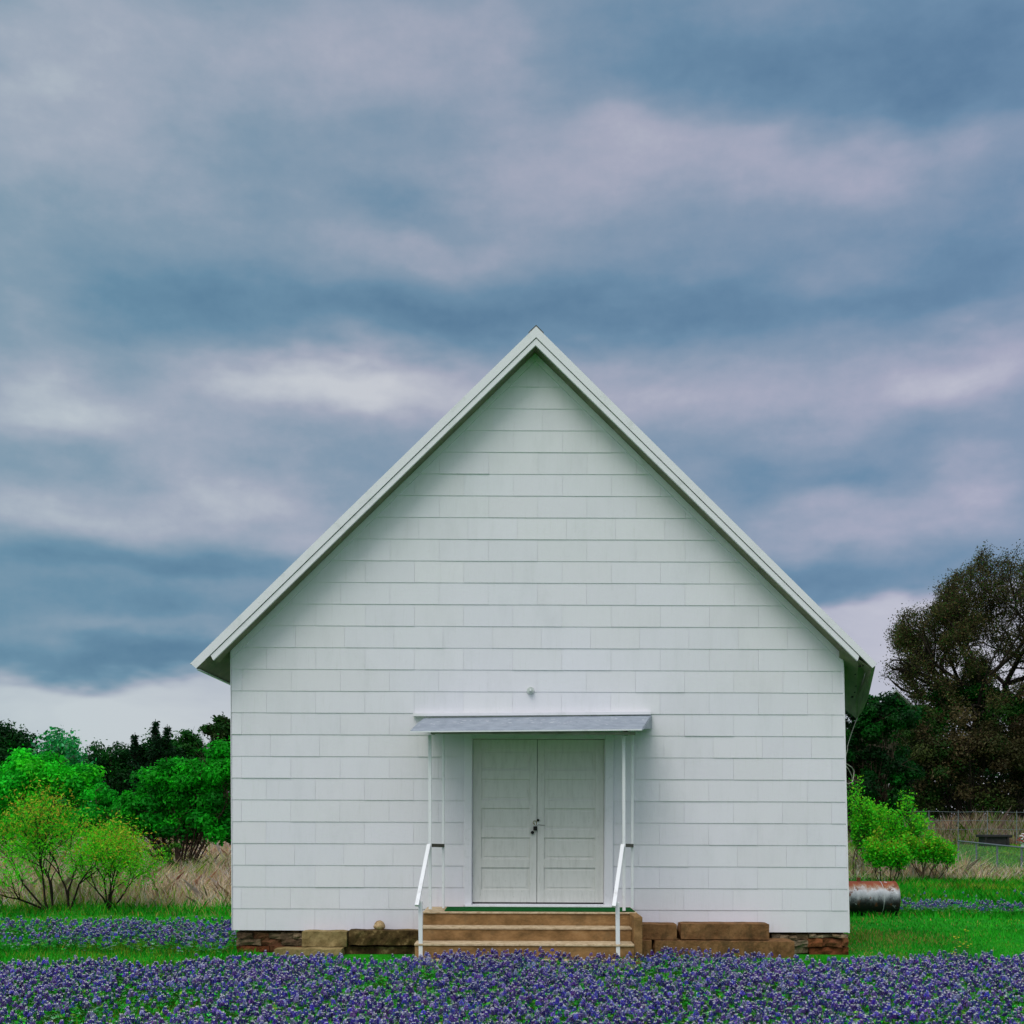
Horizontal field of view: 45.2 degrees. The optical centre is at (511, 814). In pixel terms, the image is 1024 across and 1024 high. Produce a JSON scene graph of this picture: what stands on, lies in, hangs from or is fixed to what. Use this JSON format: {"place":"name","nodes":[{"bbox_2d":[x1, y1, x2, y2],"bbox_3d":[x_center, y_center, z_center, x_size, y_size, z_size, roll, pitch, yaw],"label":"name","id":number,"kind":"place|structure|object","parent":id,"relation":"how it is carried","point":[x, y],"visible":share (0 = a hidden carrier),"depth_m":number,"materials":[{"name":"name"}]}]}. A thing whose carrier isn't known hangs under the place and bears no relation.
{"place":"outdoors","nodes":[
{"label":"outdoors","id":0,"kind":"place"},
{"bbox_2d":[0,845,231,908],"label":"dry grass","id":1,"kind":"structure","parent":0,"point":[203,880],"depth_m":22.77,"materials":[{"name":"beige plant"}]},
{"bbox_2d":[0,892,231,914],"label":"grass","id":2,"kind":"structure","parent":0,"point":[130,907],"depth_m":20.88,"materials":[{"name":"green plant"}]},
{"bbox_2d":[0,873,1023,931],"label":"grass","id":3,"kind":"structure","parent":0,"point":[988,890],"depth_m":20.79,"materials":[{"name":"green plant"}]},
{"bbox_2d":[0,833,1023,1023],"bbox_3d":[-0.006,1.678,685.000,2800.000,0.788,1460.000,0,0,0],"label":"ground","id":4,"kind":"structure","parent":0,"point":[800,955],"depth_m":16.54,"materials":[{"name":"green plant"}]},
{"bbox_2d":[0,720,48,775],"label":"dark tree","id":5,"kind":"object","parent":4,"relation":"on","point":[13,738],"visible":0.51,"depth_m":45.71,"materials":[{"name":"green plant"}]},
{"bbox_2d":[2,726,96,838],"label":"tall tree","id":6,"kind":"object","parent":4,"relation":"on","point":[69,748],"visible":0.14,"depth_m":40.43,"materials":[{"name":"green plant"}]},
{"bbox_2d":[0,744,110,855],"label":"leafy bush","id":7,"kind":"object","parent":4,"relation":"on","point":[39,766],"visible":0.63,"depth_m":32.48,"materials":[{"name":"green plant"}]},
{"bbox_2d":[0,771,138,911],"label":"mesquite shrub","id":8,"kind":"object","parent":4,"relation":"on","point":[34,841],"visible":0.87,"depth_m":20.80,"materials":[{"name":"green plant"}]},
{"bbox_2d":[70,782,128,864],"bbox_3d":[-10.450,0.448,31.039,1.412,2.524,1.038,0,0,-30],"label":"leafy bush","id":9,"kind":"object","parent":4,"relation":"on","point":[99,797],"visible":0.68,"depth_m":30.88,"materials":[{"name":"green plant"}]},
{"bbox_2d":[0,836,230,861],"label":"dry grass","id":10,"kind":"structure","parent":4,"relation":"on","point":[216,849],"depth_m":41.62,"materials":[{"name":"beige plant"}]},
{"bbox_2d":[54,806,178,910],"bbox_3d":[-6.729,0.782,20.747,1.850,1.848,1.844,0,0,0],"label":"mesquite shrub","id":11,"kind":"object","parent":4,"relation":"on","point":[121,842],"visible":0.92,"depth_m":20.73,"materials":[{"name":"green plant"}]},
{"bbox_2d":[0,915,238,955],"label":"bluebonnet flowers","id":12,"kind":"object","parent":4,"relation":"on","point":[86,927],"visible":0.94,"depth_m":15.80,"materials":[{"name":"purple plant"}]},
{"bbox_2d":[121,734,144,840],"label":"conifer","id":13,"kind":"object","parent":4,"relation":"on","point":[134,747],"visible":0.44,"depth_m":48.92,"materials":[{"name":"green plant"}]},
{"bbox_2d":[78,728,194,839],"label":"dark tree","id":14,"kind":"object","parent":4,"relation":"on","point":[119,767],"visible":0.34,"depth_m":49.51,"materials":[{"name":"green plant"}]},
{"bbox_2d":[143,719,164,841],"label":"conifer","id":15,"kind":"object","parent":4,"relation":"on","point":[154,731],"visible":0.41,"depth_m":48.93,"materials":[{"name":"green plant"}]},
{"bbox_2d":[162,724,173,838],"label":"conifer","id":16,"kind":"object","parent":4,"relation":"on","point":[167,731],"visible":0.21,"depth_m":49.94,"materials":[{"name":"green plant"}]},
{"bbox_2d":[107,735,230,868],"bbox_3d":[-7.689,-0.093,29.151,3.875,3.629,2.240,0,0,0],"label":"leafy bush","id":17,"kind":"object","parent":4,"relation":"on","point":[185,797],"visible":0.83,"depth_m":28.69,"materials":[{"name":"green plant"}]},
{"bbox_2d":[161,842,182,875],"bbox_3d":[-7.480,1.151,26.971,0.502,1.112,0.414,0,0,26],"label":"sapling","id":18,"kind":"object","parent":4,"relation":"on","point":[172,846],"visible":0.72,"depth_m":26.99,"materials":[{"name":"green plant"}]},
{"bbox_2d":[171,726,228,839],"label":"green tree","id":19,"kind":"object","parent":4,"relation":"on","point":[188,741],"visible":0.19,"depth_m":51.81,"materials":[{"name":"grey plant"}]},
{"bbox_2d":[197,712,230,802],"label":"oak tree","id":20,"kind":"object","parent":4,"relation":"on","point":[220,727],"visible":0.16,"depth_m":55.50,"materials":[{"name":"green plant"}]},
{"bbox_2d":[274,947,344,956],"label":"concrete block","id":21,"kind":"structure","parent":4,"relation":"on","point":[314,951],"depth_m":14.59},
{"bbox_2d":[302,930,348,946],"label":"concrete block","id":22,"kind":"structure","parent":21,"relation":"on","point":[326,938],"depth_m":14.78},
{"bbox_2d":[344,945,414,953],"bbox_3d":[-1.615,1.731,14.917,0.905,0.276,0.176,0,0,0],"label":"concrete footing","id":23,"kind":"object","parent":4,"relation":"on","point":[379,949],"visible":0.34,"depth_m":14.84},
{"bbox_2d":[349,929,418,944],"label":"concrete beam","id":24,"kind":"structure","parent":23,"relation":"on","point":[384,937],"depth_m":14.79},
{"bbox_2d":[373,920,384,929],"bbox_3d":[-1.601,1.356,14.868,0.136,0.140,0.142,0,0,-27],"label":"round rock","id":25,"kind":"object","parent":24,"relation":"on","point":[379,925],"visible":1,"depth_m":14.82,"materials":[{"name":"beige stone"}]},
{"bbox_2d":[0,946,1023,1023],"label":"bluebonnet flowers","id":26,"kind":"object","parent":4,"relation":"on","point":[503,970],"visible":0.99,"depth_m":10.59,"materials":[{"name":"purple plant"}]},
{"bbox_2d":[0,954,1023,1023],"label":"ground cover","id":27,"kind":"object","parent":4,"relation":"on","point":[319,989],"visible":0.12,"depth_m":10.60,"materials":[{"name":"green plant"}]},
{"bbox_2d":[414,907,641,969],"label":"front steps","id":28,"kind":"structure","parent":4,"relation":"on","point":[583,935],"depth_m":13.89,"materials":[{"name":"stone"}]},
{"bbox_2d":[415,734,444,957],"bbox_3d":[-0.954,0.298,14.049,0.120,2.618,1.169,0,0,10],"label":"handrail","id":29,"kind":"object","parent":28,"relation":"on","point":[428,859],"visible":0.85,"depth_m":14.22,"materials":[{"name":"white metal"}]},
{"bbox_2d":[444,907,634,911],"bbox_3d":[0.320,1.127,14.552,2.209,0.010,0.594,0,0,0],"label":"doormat","id":30,"kind":"object","parent":28,"relation":"on","point":[566,909],"visible":1,"depth_m":14.47,"materials":[{"name":"green carpet"}]},
{"bbox_2d":[612,730,633,955],"bbox_3d":[1.266,0.304,14.047,0.099,2.629,1.188,0,0,14],"label":"handrail","id":31,"kind":"object","parent":28,"relation":"on","point":[622,864],"visible":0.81,"depth_m":14.22,"materials":[{"name":"white metal"}]},
{"bbox_2d":[190,325,876,954],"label":"chapel","id":32,"kind":"structure","parent":4,"relation":"on","point":[536,519],"depth_m":14.99,"materials":[{"name":"paint"}]},
{"bbox_2d":[473,739,536,901],"bbox_3d":[-0.087,0.083,15.042,0.785,1.995,0.075,0,0,0],"label":"door","id":33,"kind":"structure","parent":32,"relation":"in","point":[504,770],"depth_m":15.05,"materials":[{"name":"paint"}]},
{"bbox_2d":[410,711,651,734],"bbox_3d":[0.251,-1.079,14.463,2.907,0.353,1.043,0,0,0],"label":"door canopy","id":34,"kind":"object","parent":32,"relation":"attached to","point":[634,720],"visible":1,"depth_m":14.41,"materials":[{"name":"white metal"}]},
{"bbox_2d":[535,740,603,902],"bbox_3d":[0.703,0.086,15.051,0.841,1.995,0.058,0,0,0],"label":"door","id":35,"kind":"structure","parent":32,"relation":"in","point":[570,773],"depth_m":15.05,"materials":[{"name":"paint"}]},
{"bbox_2d":[81,747,1008,823],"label":"woodland","id":36,"kind":"object","parent":4,"relation":"on","point":[996,775],"depth_m":105.05,"materials":[{"name":"green plant"}]},
{"bbox_2d":[642,939,651,956],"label":"concrete pier","id":37,"kind":"structure","parent":4,"relation":"on","point":[646,946],"depth_m":14.60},
{"bbox_2d":[651,938,794,957],"bbox_3d":[2.534,1.638,14.809,1.716,0.258,0.346,0,0,0],"label":"concrete footing","id":38,"kind":"object","parent":4,"relation":"on","point":[782,947],"visible":0.56,"depth_m":14.64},
{"bbox_2d":[642,922,676,939],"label":"concrete block","id":39,"kind":"structure","parent":38,"relation":"on","point":[660,930],"depth_m":14.70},
{"bbox_2d":[677,922,768,939],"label":"concrete block","id":40,"kind":"structure","parent":38,"relation":"on","point":[727,930],"depth_m":14.70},
{"bbox_2d":[847,774,878,874],"bbox_3d":[8.468,0.310,31.114,1.663,2.838,1.350,0,0,15],"label":"young shrub","id":41,"kind":"object","parent":4,"relation":"on","point":[862,824],"visible":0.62,"depth_m":30.89,"materials":[{"name":"green plant"}]},
{"bbox_2d":[849,877,900,915],"bbox_3d":[5.569,1.409,20.700,1.859,0.684,0.578,0,0,0],"label":"fuel tank","id":42,"kind":"object","parent":4,"relation":"on","point":[875,896],"visible":0.55,"depth_m":20.45,"materials":[{"name":"metal"}]},
{"bbox_2d":[849,798,901,868],"bbox_3d":[9.328,0.647,31.522,1.341,2.140,0.910,0,0,0],"label":"young shrub","id":43,"kind":"object","parent":4,"relation":"on","point":[880,811],"visible":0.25,"depth_m":31.43,"materials":[{"name":"green plant"}]},
{"bbox_2d":[855,824,914,880],"bbox_3d":[8.820,0.997,29.027,1.332,1.514,0.950,0,0,0],"label":"young shrub","id":44,"kind":"object","parent":4,"relation":"on","point":[894,853],"visible":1,"depth_m":28.90,"materials":[{"name":"green plant"}]},
{"bbox_2d":[845,687,929,850],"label":"dark tree","id":45,"kind":"object","parent":4,"relation":"on","point":[878,721],"visible":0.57,"depth_m":46.43,"materials":[{"name":"green plant"}]},
{"bbox_2d":[846,689,930,825],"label":"tree","id":46,"kind":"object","parent":4,"relation":"on","point":[905,700],"depth_m":98.00,"materials":[{"name":"green plant"}]},
{"bbox_2d":[869,790,936,875],"bbox_3d":[9.839,0.560,30.902,1.891,2.363,1.366,0,0,0],"label":"young shrub","id":47,"kind":"object","parent":4,"relation":"on","point":[894,825],"visible":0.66,"depth_m":30.87,"materials":[{"name":"green plant"}]},
{"bbox_2d":[896,823,960,880],"bbox_3d":[10.142,0.992,29.959,1.677,1.531,1.017,0,0,0],"label":"young shrub","id":48,"kind":"object","parent":4,"relation":"on","point":[931,850],"visible":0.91,"depth_m":29.84,"materials":[{"name":"green plant"}]},
{"bbox_2d":[878,539,1023,819],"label":"oak tree","id":49,"kind":"object","parent":4,"relation":"on","point":[949,607],"visible":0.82,"depth_m":88.22,"materials":[{"name":"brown plant"}]},
{"bbox_2d":[889,655,1023,821],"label":"dark tree","id":50,"kind":"object","parent":4,"relation":"on","point":[971,693],"visible":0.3,"depth_m":87.29,"materials":[{"name":"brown plant"}]},
{"bbox_2d":[891,694,1023,822],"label":"brown thicket","id":51,"kind":"object","parent":4,"relation":"on","point":[997,746],"visible":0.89,"depth_m":83.20,"materials":[{"name":"plant"}]},
{"bbox_2d":[903,811,1016,843],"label":"wire fence","id":52,"kind":"object","parent":4,"relation":"on","point":[977,820],"visible":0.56,"depth_m":70.49,"materials":[{"name":"grey metal"}]},
{"bbox_2d":[900,889,1023,915],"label":"bluebonnet flowers","id":53,"kind":"object","parent":4,"relation":"on","point":[943,905],"visible":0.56,"depth_m":21.22,"materials":[{"name":"purple plant"}]},
{"bbox_2d":[957,840,1023,869],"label":"chain link fence","id":54,"kind":"object","parent":4,"relation":"on","point":[996,849],"visible":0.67,"depth_m":37.69,"materials":[{"name":"metal"}]},
{"bbox_2d":[976,835,1011,846],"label":"tomb","id":55,"kind":"object","parent":4,"relation":"on","point":[998,839],"visible":0.54,"depth_m":65.60,"materials":[{"name":"stone"}]},
{"bbox_2d":[0,0,1023,815],"label":"sky","id":56,"kind":"structure","parent":0,"point":[253,253],"materials":[{"name":"blue"}]},
{"bbox_2d":[847,806,1023,844],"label":"dry grass","id":57,"kind":"structure","parent":0,"point":[975,828],"depth_m":74.84,"materials":[{"name":"beige plant"}]},
{"bbox_2d":[848,844,1023,881],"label":"dry grass","id":58,"kind":"structure","parent":0,"point":[968,869],"depth_m":30.89,"materials":[{"name":"beige plant"}]},
{"bbox_2d":[848,843,1023,872],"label":"grass","id":59,"kind":"structure","parent":0,"point":[979,855],"depth_m":51.45,"materials":[{"name":"plant"}]},
{"bbox_2d":[849,870,1023,884],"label":"grass","id":60,"kind":"structure","parent":0,"point":[982,877],"depth_m":29.99,"materials":[{"name":"green plant"}]},
{"bbox_2d":[1016,833,1023,846],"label":"grave flowers","id":61,"kind":"object","parent":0,"point":[1022,843],"visible":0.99,"depth_m":63.92,"materials":[{"name":"white plant"}]}
]}

